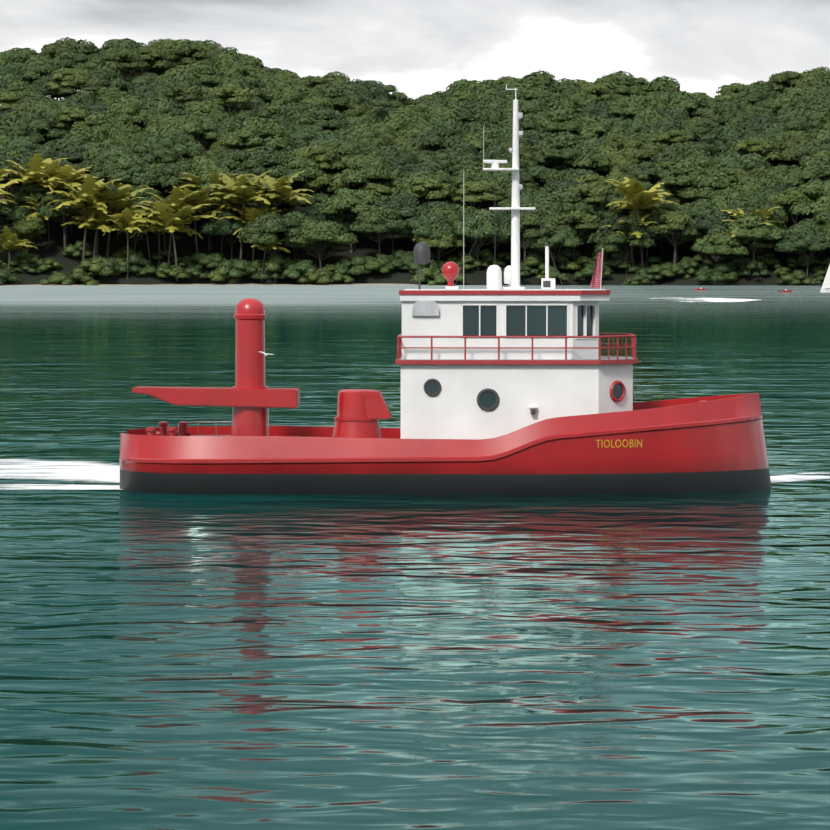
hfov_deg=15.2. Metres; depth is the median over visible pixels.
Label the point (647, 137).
tree
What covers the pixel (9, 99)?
tree
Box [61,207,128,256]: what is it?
palm
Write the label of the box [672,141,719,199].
tree
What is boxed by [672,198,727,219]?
tree
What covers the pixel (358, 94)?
tree
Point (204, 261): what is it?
shrub
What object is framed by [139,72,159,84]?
tree
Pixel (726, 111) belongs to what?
tree
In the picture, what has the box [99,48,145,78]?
tree
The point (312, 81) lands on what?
tree
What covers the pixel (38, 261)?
shrub
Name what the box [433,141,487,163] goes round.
tree
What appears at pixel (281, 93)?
tree
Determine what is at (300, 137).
tree
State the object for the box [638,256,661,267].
shrub
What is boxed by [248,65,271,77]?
tree
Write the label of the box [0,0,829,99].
sky
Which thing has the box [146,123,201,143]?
tree
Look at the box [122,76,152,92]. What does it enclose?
tree
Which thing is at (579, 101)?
tree
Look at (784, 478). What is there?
bow wave foam
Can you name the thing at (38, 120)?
tree
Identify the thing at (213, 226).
tree
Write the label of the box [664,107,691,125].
tree
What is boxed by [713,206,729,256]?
tree
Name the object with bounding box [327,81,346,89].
tree
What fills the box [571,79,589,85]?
tree
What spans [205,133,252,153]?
tree
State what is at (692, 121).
tree
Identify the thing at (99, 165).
tree
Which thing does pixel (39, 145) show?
tree
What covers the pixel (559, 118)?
tree
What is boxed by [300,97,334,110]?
tree
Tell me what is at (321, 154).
tree
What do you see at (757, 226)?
tree
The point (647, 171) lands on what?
tree
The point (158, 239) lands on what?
palm
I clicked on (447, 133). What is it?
tree
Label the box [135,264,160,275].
shrub
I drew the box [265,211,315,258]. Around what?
tree
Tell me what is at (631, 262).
shrub
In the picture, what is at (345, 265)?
shrub
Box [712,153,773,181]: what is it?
tree
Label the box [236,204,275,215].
tree
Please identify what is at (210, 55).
tree
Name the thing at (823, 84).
tree
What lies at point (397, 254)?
shrub
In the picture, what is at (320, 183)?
tree
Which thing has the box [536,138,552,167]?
tree
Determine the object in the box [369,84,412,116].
tree
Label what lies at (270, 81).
tree
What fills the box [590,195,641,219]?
tree
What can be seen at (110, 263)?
shrub
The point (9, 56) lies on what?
tree
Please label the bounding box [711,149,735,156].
tree
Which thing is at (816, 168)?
tree
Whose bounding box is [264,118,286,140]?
tree
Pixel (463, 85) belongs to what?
tree
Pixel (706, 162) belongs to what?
tree
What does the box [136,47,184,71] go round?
tree
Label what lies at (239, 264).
shrub
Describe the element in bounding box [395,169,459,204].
tree
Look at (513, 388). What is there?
tugboat
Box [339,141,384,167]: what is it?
tree
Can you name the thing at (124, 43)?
tree
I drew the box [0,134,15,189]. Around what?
tree
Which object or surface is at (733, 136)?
tree
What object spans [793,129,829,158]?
tree
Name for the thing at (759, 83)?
tree
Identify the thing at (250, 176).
tree
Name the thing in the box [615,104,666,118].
tree
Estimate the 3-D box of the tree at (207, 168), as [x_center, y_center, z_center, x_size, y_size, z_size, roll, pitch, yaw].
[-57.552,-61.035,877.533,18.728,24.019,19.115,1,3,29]
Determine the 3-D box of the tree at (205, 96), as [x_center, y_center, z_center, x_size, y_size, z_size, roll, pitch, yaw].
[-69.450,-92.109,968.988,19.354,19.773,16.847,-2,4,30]
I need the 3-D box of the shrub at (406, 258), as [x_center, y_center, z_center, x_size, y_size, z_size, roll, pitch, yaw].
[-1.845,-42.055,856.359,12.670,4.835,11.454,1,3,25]
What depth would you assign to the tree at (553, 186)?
880.48 m
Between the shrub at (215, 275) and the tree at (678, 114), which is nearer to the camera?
the shrub at (215, 275)
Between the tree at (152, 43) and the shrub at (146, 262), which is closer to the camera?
the shrub at (146, 262)
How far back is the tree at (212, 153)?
907.21 m
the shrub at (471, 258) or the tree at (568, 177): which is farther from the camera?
the tree at (568, 177)
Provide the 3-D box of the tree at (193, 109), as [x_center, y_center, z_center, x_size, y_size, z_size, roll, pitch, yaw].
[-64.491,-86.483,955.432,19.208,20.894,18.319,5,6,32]
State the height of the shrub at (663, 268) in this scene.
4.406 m
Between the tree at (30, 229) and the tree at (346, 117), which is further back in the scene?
the tree at (346, 117)
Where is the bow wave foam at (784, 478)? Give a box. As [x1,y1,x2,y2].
[770,472,829,482]
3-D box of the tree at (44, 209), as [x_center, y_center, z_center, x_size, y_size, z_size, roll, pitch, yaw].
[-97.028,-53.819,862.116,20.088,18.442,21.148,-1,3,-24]
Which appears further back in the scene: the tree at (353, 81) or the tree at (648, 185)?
the tree at (353, 81)
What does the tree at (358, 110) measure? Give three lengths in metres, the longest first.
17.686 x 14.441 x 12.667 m
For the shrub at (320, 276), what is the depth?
842.62 m
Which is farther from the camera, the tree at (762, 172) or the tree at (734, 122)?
the tree at (734, 122)
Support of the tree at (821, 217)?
on the hill terrain
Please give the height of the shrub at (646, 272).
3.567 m
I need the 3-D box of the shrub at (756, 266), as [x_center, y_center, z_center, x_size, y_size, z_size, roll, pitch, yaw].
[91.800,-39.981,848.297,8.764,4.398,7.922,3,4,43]
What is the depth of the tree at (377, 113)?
966.46 m
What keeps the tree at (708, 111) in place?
on the hill terrain
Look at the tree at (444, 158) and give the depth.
896.70 m
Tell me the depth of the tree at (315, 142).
907.65 m
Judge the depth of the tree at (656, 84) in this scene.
1036.76 m
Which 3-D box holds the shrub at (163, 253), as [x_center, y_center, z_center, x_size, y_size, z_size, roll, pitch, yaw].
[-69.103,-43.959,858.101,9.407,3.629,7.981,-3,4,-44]
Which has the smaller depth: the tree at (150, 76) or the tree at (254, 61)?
the tree at (150, 76)
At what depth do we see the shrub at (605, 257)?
861.03 m
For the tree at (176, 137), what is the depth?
901.53 m
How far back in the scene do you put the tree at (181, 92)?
955.48 m
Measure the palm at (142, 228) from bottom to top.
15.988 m
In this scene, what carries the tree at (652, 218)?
on the hill terrain
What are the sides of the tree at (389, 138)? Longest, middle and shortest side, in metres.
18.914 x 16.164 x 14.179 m
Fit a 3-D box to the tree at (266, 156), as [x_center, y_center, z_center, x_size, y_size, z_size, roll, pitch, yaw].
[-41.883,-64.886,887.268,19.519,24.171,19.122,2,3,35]
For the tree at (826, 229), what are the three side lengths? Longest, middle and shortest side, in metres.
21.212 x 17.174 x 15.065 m
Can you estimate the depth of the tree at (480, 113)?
949.76 m
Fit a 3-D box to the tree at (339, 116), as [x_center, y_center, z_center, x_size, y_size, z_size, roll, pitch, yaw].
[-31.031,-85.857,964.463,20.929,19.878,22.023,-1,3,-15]
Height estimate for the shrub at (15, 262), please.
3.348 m
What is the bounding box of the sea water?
[0,285,829,829]
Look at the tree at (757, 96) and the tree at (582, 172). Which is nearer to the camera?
the tree at (582, 172)
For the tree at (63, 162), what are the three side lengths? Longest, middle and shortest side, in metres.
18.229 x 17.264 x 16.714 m
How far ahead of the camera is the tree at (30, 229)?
849.08 m
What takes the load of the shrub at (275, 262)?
on the hill terrain
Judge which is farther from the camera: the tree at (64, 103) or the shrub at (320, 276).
the tree at (64, 103)
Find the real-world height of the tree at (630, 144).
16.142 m
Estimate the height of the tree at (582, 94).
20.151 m
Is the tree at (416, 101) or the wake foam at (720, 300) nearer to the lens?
the wake foam at (720, 300)
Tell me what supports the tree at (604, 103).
on the hill terrain
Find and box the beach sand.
[0,283,444,285]
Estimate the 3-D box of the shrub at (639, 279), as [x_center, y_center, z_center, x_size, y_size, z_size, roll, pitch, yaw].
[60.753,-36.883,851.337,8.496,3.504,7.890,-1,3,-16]
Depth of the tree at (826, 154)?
885.89 m
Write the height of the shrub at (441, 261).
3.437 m
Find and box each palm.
[0,167,14,201]
[0,183,16,204]
[0,225,37,269]
[3,153,66,244]
[21,195,72,248]
[29,158,96,245]
[47,174,122,268]
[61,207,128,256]
[67,184,155,258]
[103,207,149,278]
[105,176,149,237]
[117,207,169,259]
[129,201,218,280]
[134,211,189,264]
[136,187,202,264]
[165,180,205,190]
[172,186,221,252]
[179,172,248,248]
[191,188,259,254]
[203,170,280,259]
[209,190,251,245]
[218,206,286,261]
[248,171,313,254]
[251,238,290,281]
[600,209,656,266]
[604,177,678,267]
[720,207,783,253]
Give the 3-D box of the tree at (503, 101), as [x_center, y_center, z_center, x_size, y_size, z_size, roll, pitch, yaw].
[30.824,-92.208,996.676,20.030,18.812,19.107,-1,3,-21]
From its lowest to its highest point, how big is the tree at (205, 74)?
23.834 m
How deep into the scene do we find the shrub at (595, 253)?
864.53 m
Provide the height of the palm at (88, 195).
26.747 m
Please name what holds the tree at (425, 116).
on the hill terrain
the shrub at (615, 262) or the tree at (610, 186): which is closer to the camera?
the shrub at (615, 262)
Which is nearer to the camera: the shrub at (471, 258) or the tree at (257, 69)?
the shrub at (471, 258)
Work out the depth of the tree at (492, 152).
906.52 m
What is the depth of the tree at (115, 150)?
883.84 m
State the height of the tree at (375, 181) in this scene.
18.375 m
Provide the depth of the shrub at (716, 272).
845.75 m
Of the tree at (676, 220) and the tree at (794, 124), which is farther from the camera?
the tree at (794, 124)
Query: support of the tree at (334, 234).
on the hill terrain
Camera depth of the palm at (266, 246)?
846.24 m
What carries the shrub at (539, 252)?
on the hill terrain
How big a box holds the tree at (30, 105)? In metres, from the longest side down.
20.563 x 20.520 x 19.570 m
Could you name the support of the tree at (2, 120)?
on the hill terrain
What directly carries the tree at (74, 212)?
on the hill terrain
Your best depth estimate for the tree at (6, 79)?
980.39 m
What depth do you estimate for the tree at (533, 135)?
932.43 m
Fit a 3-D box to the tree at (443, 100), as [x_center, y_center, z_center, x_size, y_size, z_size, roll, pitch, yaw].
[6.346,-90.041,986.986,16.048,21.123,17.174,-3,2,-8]
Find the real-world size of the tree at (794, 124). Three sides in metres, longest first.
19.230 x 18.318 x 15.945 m
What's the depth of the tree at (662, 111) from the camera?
980.41 m
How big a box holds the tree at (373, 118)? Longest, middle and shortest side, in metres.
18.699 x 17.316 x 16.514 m
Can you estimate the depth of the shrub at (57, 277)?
836.84 m
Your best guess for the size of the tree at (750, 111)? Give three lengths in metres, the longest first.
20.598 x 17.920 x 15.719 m
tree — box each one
[0,50,25,111]
[0,62,35,113]
[0,73,21,112]
[0,79,42,104]
[0,91,22,113]
[0,110,46,134]
[0,116,13,122]
[0,119,43,190]
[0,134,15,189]
[0,135,55,204]
[0,152,29,226]
[0,203,34,226]
[2,150,35,204]
[8,177,55,238]
[8,216,46,253]
[9,47,37,55]
[13,99,58,110]
[16,109,67,143]
[18,64,57,85]
[19,52,34,61]
[19,94,56,102]
[21,55,54,65]
[25,60,51,65]
[27,103,67,142]
[28,188,97,244]
[31,74,76,98]
[36,143,55,152]
[39,99,84,109]
[40,43,68,98]
[40,61,59,69]
[40,138,85,161]
[43,68,88,97]
[45,106,93,130]
[48,39,101,68]
[51,144,90,164]
[51,157,70,166]
[54,37,75,54]
[54,127,106,148]
[55,77,101,96]
[60,90,97,109]
[61,163,87,219]
[62,184,133,252]
[71,58,123,75]
[72,111,124,137]
[78,153,133,215]
[80,138,136,160]
[86,65,133,90]
[88,102,108,111]
[90,86,127,99]
[93,153,160,186]
[97,92,121,105]
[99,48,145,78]
[100,38,140,51]
[101,145,151,183]
[105,127,147,138]
[106,95,151,123]
[107,130,142,144]
[109,207,166,249]
[114,120,144,133]
[115,93,147,102]
[116,137,139,146]
[120,62,143,81]
[121,46,172,73]
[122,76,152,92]
[126,82,179,104]
[127,141,174,163]
[128,185,163,239]
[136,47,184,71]
[137,97,190,127]
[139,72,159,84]
[140,60,165,74]
[141,88,184,108]
[141,125,204,196]
[143,115,194,135]
[144,113,178,126]
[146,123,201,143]
[147,163,166,192]
[148,39,163,46]
[149,198,169,249]
[152,70,186,84]
[154,38,193,47]
[155,147,190,197]
[155,161,200,232]
[158,40,192,48]
[158,72,211,89]
[164,83,209,105]
[165,42,211,65]
[167,65,186,70]
[168,118,223,145]
[176,61,222,87]
[177,92,212,109]
[180,39,200,43]
[182,87,238,111]
[182,152,210,160]
[182,156,232,217]
[182,181,222,250]
[183,99,230,119]
[185,51,216,65]
[187,208,214,244]
[189,155,210,161]
[194,137,211,151]
[195,112,227,122]
[198,40,221,50]
[199,208,247,259]
[205,47,248,64]
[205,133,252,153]
[205,150,217,156]
[208,120,229,131]
[210,84,257,117]
[211,51,258,77]
[213,77,265,104]
[216,117,242,134]
[216,148,266,177]
[222,116,291,186]
[227,105,270,121]
[228,95,275,110]
[230,145,297,177]
[231,75,270,102]
[231,108,272,121]
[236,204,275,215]
[236,212,301,281]
[240,53,267,67]
[242,72,266,78]
[246,175,264,191]
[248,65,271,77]
[255,188,300,239]
[260,75,289,89]
[262,67,276,74]
[262,104,283,116]
[264,81,309,105]
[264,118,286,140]
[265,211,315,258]
[267,155,326,193]
[269,102,325,128]
[272,68,291,71]
[272,71,300,79]
[277,145,291,154]
[277,207,329,253]
[283,78,292,83]
[283,128,317,182]
[284,220,358,268]
[286,106,346,130]
[286,127,331,155]
[289,193,327,241]
[290,75,329,95]
[292,144,345,191]
[297,173,349,196]
[298,124,329,134]
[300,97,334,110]
[301,139,332,195]
[304,107,348,124]
[305,204,346,241]
[306,86,344,112]
[308,84,358,109]
[311,136,361,172]
[318,129,351,138]
[319,187,381,252]
[322,127,346,171]
[323,71,349,83]
[326,169,363,189]
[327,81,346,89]
[330,81,351,89]
[330,154,401,189]
[336,110,351,119]
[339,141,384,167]
[339,207,357,228]
[340,104,369,116]
[340,130,384,145]
[341,87,375,112]
[343,79,363,84]
[345,80,396,107]
[345,120,375,129]
[347,114,382,123]
[348,81,389,93]
[349,204,408,254]
[350,124,369,128]
[351,122,400,136]
[358,165,391,185]
[359,183,391,239]
[359,191,431,252]
[365,106,398,120]
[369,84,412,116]
[375,132,397,145]
[377,177,403,232]
[378,144,418,174]
[381,110,425,135]
[392,136,436,152]
[394,102,417,111]
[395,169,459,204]
[397,209,460,247]
[398,124,417,130]
[400,128,445,150]
[400,159,453,200]
[405,200,461,221]
[407,110,433,121]
[407,150,434,202]
[408,176,453,202]
[409,102,448,112]
[411,121,438,129]
[412,98,431,103]
[413,118,482,152]
[413,223,465,263]
[415,93,437,100]
[416,152,471,200]
[419,98,451,105]
[427,106,472,123]
[428,176,461,205]
[430,89,455,99]
[432,208,459,258]
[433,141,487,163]
[442,152,480,175]
[443,79,483,92]
[447,103,464,108]
[448,100,469,107]
[448,165,493,204]
[450,90,476,101]
[450,180,503,245]
[451,209,510,269]
[452,206,477,250]
[455,103,505,124]
[459,171,527,208]
[461,97,482,103]
[462,132,498,150]
[463,121,497,135]
[473,80,500,98]
[475,102,512,113]
[477,127,502,143]
[477,145,508,166]
[479,159,511,206]
[481,95,505,102]
[481,210,524,256]
[482,84,529,101]
[486,97,525,105]
[492,117,543,133]
[493,192,547,213]
[494,76,520,84]
[494,107,523,120]
[495,211,553,276]
[496,129,539,146]
[497,123,542,139]
[497,157,524,173]
[499,141,547,167]
[502,83,549,101]
[502,98,544,118]
[510,172,538,189]
[519,70,555,89]
[520,199,577,262]
[521,165,559,189]
[521,220,582,267]
[523,187,548,194]
[524,111,545,121]
[525,124,557,135]
[531,143,547,185]
[533,131,597,171]
[535,105,593,133]
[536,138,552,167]
[537,92,579,112]
[538,134,548,186]
[538,172,580,190]
[538,188,597,248]
[541,130,592,138]
[543,168,599,185]
[546,181,610,234]
[550,78,587,97]
[550,144,611,173]
[552,210,599,258]
[568,96,595,111]
[568,183,607,250]
[569,90,602,107]
[569,114,612,137]
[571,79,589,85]
[571,174,605,185]
[577,103,616,119]
[579,83,609,101]
[580,138,619,151]
[585,146,626,176]
[586,215,659,250]
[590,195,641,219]
[594,70,648,99]
[594,229,656,273]
[596,173,641,194]
[597,100,612,108]
[598,126,625,137]
[601,130,641,149]
[603,118,630,127]
[605,94,623,105]
[606,158,631,174]
[607,94,665,115]
[607,148,635,167]
[608,180,674,213]
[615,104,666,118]
[616,77,651,95]
[618,138,642,151]
[621,118,652,138]
[622,161,665,184]
[625,143,663,165]
[626,109,666,122]
[634,108,670,123]
[636,119,683,142]
[636,128,666,147]
[639,202,675,254]
[639,215,672,262]
[645,143,706,191]
[647,75,687,94]
[649,90,681,98]
[651,129,692,146]
[651,210,704,262]
[652,93,693,114]
[652,211,692,262]
[653,184,688,204]
[655,161,673,169]
[656,158,712,202]
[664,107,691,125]
[665,91,713,117]
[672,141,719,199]
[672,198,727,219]
[675,169,738,201]
[677,209,734,258]
[681,154,722,172]
[682,117,721,128]
[683,117,726,141]
[686,129,707,136]
[688,92,712,111]
[690,229,748,262]
[699,134,717,143]
[702,110,713,116]
[704,99,749,125]
[706,91,757,108]
[707,125,722,134]
[711,119,749,134]
[711,126,762,153]
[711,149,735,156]
[711,191,750,208]
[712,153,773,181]
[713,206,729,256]
[716,82,746,95]
[718,167,752,182]
[726,212,787,275]
[727,197,787,225]
[728,137,783,162]
[730,176,779,193]
[736,113,778,134]
[737,80,767,94]
[738,237,775,257]
[740,86,782,106]
[743,189,790,215]
[744,106,775,116]
[744,108,764,115]
[748,166,784,183]
[754,124,788,139]
[758,149,791,167]
[760,222,789,250]
[761,98,775,113]
[764,80,791,93]
[768,70,803,93]
[768,87,822,111]
[769,187,817,252]
[770,183,793,192]
[771,131,788,150]
[772,164,800,182]
[774,143,807,165]
[774,224,829,276]
[776,90,814,115]
[776,108,807,123]
[777,171,796,222]
[778,130,811,168]
[781,116,823,133]
[783,218,820,252]
[784,155,829,186]
[784,180,829,251]
[788,92,828,111]
[790,67,829,87]
[790,105,829,130]
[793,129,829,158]
[799,142,829,164]
[802,78,829,87]
[802,85,823,89]
[804,150,829,161]
[808,79,829,92]
[812,209,829,231]
[817,220,829,241]
[818,92,829,109]
[820,116,829,130]
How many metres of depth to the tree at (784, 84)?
1016.07 m
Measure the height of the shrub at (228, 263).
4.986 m
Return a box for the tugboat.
[119,84,771,494]
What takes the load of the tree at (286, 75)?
on the hill terrain
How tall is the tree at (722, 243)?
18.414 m
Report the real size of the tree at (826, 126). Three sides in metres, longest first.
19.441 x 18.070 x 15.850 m
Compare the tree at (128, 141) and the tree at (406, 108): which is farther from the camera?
the tree at (406, 108)
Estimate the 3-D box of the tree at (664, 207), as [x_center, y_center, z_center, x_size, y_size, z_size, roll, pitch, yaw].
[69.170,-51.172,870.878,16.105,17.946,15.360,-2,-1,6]
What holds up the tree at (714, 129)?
on the hill terrain
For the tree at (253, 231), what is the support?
on the hill terrain
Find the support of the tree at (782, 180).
on the hill terrain
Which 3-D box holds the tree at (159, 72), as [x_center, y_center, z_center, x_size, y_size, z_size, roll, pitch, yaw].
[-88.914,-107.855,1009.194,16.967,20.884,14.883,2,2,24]
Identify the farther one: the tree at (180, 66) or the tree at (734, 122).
the tree at (180, 66)
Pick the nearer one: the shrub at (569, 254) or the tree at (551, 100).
the shrub at (569, 254)
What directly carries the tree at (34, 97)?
on the hill terrain
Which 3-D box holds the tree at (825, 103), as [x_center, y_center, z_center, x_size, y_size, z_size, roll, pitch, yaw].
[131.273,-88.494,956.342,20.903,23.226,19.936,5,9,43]
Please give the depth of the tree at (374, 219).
852.66 m
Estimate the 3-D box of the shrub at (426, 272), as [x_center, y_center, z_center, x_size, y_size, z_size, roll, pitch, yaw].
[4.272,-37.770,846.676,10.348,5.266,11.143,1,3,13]
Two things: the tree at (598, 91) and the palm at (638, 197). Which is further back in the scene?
the tree at (598, 91)
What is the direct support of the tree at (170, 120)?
on the hill terrain
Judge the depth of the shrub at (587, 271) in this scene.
852.08 m
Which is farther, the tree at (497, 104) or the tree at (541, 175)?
the tree at (497, 104)
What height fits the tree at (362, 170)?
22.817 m
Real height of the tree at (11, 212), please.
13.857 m
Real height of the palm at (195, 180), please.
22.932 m
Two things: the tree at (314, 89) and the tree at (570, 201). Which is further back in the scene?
the tree at (314, 89)
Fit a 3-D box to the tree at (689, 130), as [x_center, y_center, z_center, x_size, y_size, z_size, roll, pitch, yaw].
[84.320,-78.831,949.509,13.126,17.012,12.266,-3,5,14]
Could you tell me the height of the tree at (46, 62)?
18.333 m
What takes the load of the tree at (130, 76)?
on the hill terrain
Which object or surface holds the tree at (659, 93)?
on the hill terrain
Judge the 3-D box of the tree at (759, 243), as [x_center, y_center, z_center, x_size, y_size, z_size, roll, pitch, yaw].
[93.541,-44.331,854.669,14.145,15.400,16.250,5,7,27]
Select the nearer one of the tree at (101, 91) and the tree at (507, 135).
the tree at (507, 135)
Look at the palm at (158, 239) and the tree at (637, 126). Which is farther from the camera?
the tree at (637, 126)
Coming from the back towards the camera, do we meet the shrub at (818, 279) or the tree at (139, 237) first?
the tree at (139, 237)
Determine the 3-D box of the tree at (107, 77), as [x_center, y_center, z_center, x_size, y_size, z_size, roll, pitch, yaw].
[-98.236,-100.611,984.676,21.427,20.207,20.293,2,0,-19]
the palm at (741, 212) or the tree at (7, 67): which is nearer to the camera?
the palm at (741, 212)
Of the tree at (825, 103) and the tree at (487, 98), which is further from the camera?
the tree at (487, 98)
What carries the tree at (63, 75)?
on the hill terrain
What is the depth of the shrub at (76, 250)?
852.62 m
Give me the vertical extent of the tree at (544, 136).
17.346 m
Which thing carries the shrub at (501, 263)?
on the hill terrain
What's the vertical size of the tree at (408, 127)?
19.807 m
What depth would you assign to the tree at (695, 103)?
988.55 m
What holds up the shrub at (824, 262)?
on the hill terrain
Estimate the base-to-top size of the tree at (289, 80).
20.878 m
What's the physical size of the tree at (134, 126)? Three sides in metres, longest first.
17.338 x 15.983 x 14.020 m
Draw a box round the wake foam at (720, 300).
[651,298,756,301]
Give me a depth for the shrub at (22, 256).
848.43 m
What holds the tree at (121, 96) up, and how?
on the hill terrain
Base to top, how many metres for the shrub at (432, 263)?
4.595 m
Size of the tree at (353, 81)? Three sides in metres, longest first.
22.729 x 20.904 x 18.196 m
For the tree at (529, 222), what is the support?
on the hill terrain
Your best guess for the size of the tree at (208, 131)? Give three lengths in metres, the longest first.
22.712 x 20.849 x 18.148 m
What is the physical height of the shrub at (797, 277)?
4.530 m
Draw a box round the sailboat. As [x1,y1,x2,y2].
[820,264,829,292]
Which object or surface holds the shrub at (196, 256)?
on the hill terrain
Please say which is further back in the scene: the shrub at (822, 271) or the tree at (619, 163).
the tree at (619, 163)
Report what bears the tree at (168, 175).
on the hill terrain
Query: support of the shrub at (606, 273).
on the hill terrain
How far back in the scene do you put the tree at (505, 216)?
860.03 m
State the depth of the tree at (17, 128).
900.68 m
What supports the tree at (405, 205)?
on the hill terrain
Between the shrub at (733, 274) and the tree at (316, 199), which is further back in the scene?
the tree at (316, 199)
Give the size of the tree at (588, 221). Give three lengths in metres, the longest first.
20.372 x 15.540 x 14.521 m
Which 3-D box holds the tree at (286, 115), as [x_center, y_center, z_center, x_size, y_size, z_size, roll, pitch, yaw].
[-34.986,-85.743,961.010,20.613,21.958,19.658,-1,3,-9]
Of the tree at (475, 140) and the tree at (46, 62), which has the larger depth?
the tree at (46, 62)
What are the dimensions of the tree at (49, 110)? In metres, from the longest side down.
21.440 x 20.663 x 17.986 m
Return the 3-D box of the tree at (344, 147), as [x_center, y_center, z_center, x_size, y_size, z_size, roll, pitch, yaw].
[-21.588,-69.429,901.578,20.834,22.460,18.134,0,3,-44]
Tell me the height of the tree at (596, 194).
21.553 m
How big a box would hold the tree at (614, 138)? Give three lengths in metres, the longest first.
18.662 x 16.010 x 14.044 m
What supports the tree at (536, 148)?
on the hill terrain
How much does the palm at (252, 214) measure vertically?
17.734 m
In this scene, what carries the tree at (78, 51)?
on the hill terrain
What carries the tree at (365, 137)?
on the hill terrain
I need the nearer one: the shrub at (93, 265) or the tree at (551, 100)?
the shrub at (93, 265)
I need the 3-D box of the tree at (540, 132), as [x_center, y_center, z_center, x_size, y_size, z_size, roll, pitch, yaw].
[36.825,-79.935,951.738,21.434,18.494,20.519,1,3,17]
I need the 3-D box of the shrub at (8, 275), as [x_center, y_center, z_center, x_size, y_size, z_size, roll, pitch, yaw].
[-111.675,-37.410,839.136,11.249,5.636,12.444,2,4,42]
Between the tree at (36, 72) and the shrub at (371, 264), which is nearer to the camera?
the shrub at (371, 264)
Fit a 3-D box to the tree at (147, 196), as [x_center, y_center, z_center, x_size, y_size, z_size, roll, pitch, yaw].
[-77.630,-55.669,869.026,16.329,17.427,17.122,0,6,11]
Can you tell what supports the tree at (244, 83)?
on the hill terrain
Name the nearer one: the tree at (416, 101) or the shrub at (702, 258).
the shrub at (702, 258)
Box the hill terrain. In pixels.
[0,110,829,284]
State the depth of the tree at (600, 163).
901.56 m
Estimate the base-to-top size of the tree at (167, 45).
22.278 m
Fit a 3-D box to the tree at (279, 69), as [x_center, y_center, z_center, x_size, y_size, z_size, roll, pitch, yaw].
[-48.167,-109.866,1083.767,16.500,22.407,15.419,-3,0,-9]
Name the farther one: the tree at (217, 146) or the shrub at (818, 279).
the tree at (217, 146)
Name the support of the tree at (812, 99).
on the hill terrain
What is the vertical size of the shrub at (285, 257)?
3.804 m
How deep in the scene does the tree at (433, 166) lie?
886.95 m
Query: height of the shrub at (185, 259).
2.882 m
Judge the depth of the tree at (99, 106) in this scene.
951.59 m
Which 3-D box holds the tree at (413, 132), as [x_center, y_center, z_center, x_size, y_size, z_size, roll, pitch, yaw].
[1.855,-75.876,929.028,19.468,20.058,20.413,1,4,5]
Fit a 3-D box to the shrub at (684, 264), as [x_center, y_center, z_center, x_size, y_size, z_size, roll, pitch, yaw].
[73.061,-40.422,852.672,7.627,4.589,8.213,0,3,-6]
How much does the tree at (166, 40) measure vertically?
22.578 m
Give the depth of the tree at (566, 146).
901.50 m
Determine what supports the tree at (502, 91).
on the hill terrain
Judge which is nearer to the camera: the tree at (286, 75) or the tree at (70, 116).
the tree at (70, 116)
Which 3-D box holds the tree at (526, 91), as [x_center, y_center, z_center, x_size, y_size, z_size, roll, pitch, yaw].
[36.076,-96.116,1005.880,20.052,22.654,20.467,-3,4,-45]
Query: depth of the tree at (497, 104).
977.40 m
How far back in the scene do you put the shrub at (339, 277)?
843.85 m
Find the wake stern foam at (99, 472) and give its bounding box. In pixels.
[0,459,119,481]
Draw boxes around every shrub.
[0,259,20,270]
[0,260,15,272]
[0,268,23,284]
[7,250,39,265]
[17,262,44,272]
[26,256,50,270]
[33,258,62,269]
[38,271,74,284]
[61,240,92,256]
[62,271,98,285]
[71,256,113,274]
[87,255,122,275]
[107,246,145,259]
[112,256,132,268]
[115,253,147,272]
[129,258,152,272]
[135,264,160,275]
[150,249,181,261]
[156,262,175,271]
[156,266,188,278]
[179,256,197,265]
[185,266,208,277]
[187,252,219,268]
[196,252,225,267]
[208,266,237,283]
[218,259,247,276]
[221,258,258,276]
[247,259,266,273]
[250,266,285,278]
[264,253,297,274]
[280,263,305,276]
[281,256,301,268]
[287,259,330,278]
[297,267,332,283]
[320,264,345,274]
[330,273,353,281]
[333,256,372,274]
[353,256,389,272]
[373,254,408,270]
[374,253,395,269]
[391,249,413,258]
[391,253,413,269]
[402,251,439,269]
[409,259,437,273]
[411,266,445,284]
[430,264,468,281]
[434,259,445,266]
[444,256,476,271]
[452,250,481,266]
[468,248,493,263]
[479,255,502,266]
[484,260,506,270]
[496,251,510,261]
[502,263,529,276]
[520,261,541,273]
[521,248,553,261]
[521,251,549,269]
[536,266,568,280]
[549,248,582,266]
[549,254,569,269]
[565,256,592,269]
[573,263,604,279]
[580,261,611,275]
[587,251,610,261]
[591,246,633,265]
[603,257,639,272]
[612,258,638,268]
[621,274,651,284]
[632,267,662,279]
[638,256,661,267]
[649,262,673,274]
[664,266,690,278]
[669,259,695,274]
[677,256,701,269]
[690,253,715,269]
[694,262,732,281]
[709,268,739,277]
[723,271,737,280]
[725,260,742,268]
[730,256,756,270]
[736,260,771,275]
[748,249,781,265]
[762,256,781,268]
[773,266,790,274]
[777,269,812,284]
[786,253,814,266]
[795,254,821,267]
[806,275,824,285]
[810,256,829,270]
[813,264,828,276]
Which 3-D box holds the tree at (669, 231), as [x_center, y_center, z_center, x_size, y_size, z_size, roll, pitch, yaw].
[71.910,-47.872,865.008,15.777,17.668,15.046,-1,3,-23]
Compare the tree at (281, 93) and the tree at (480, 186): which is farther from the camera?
the tree at (281, 93)
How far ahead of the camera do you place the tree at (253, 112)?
961.80 m
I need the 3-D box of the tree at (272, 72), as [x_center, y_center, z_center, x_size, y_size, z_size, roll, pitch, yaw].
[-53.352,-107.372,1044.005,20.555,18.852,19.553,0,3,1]
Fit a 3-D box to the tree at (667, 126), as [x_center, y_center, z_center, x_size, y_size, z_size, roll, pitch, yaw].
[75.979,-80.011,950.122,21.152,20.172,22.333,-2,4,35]
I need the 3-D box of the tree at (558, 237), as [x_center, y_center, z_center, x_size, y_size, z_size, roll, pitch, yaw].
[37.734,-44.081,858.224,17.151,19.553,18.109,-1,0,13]

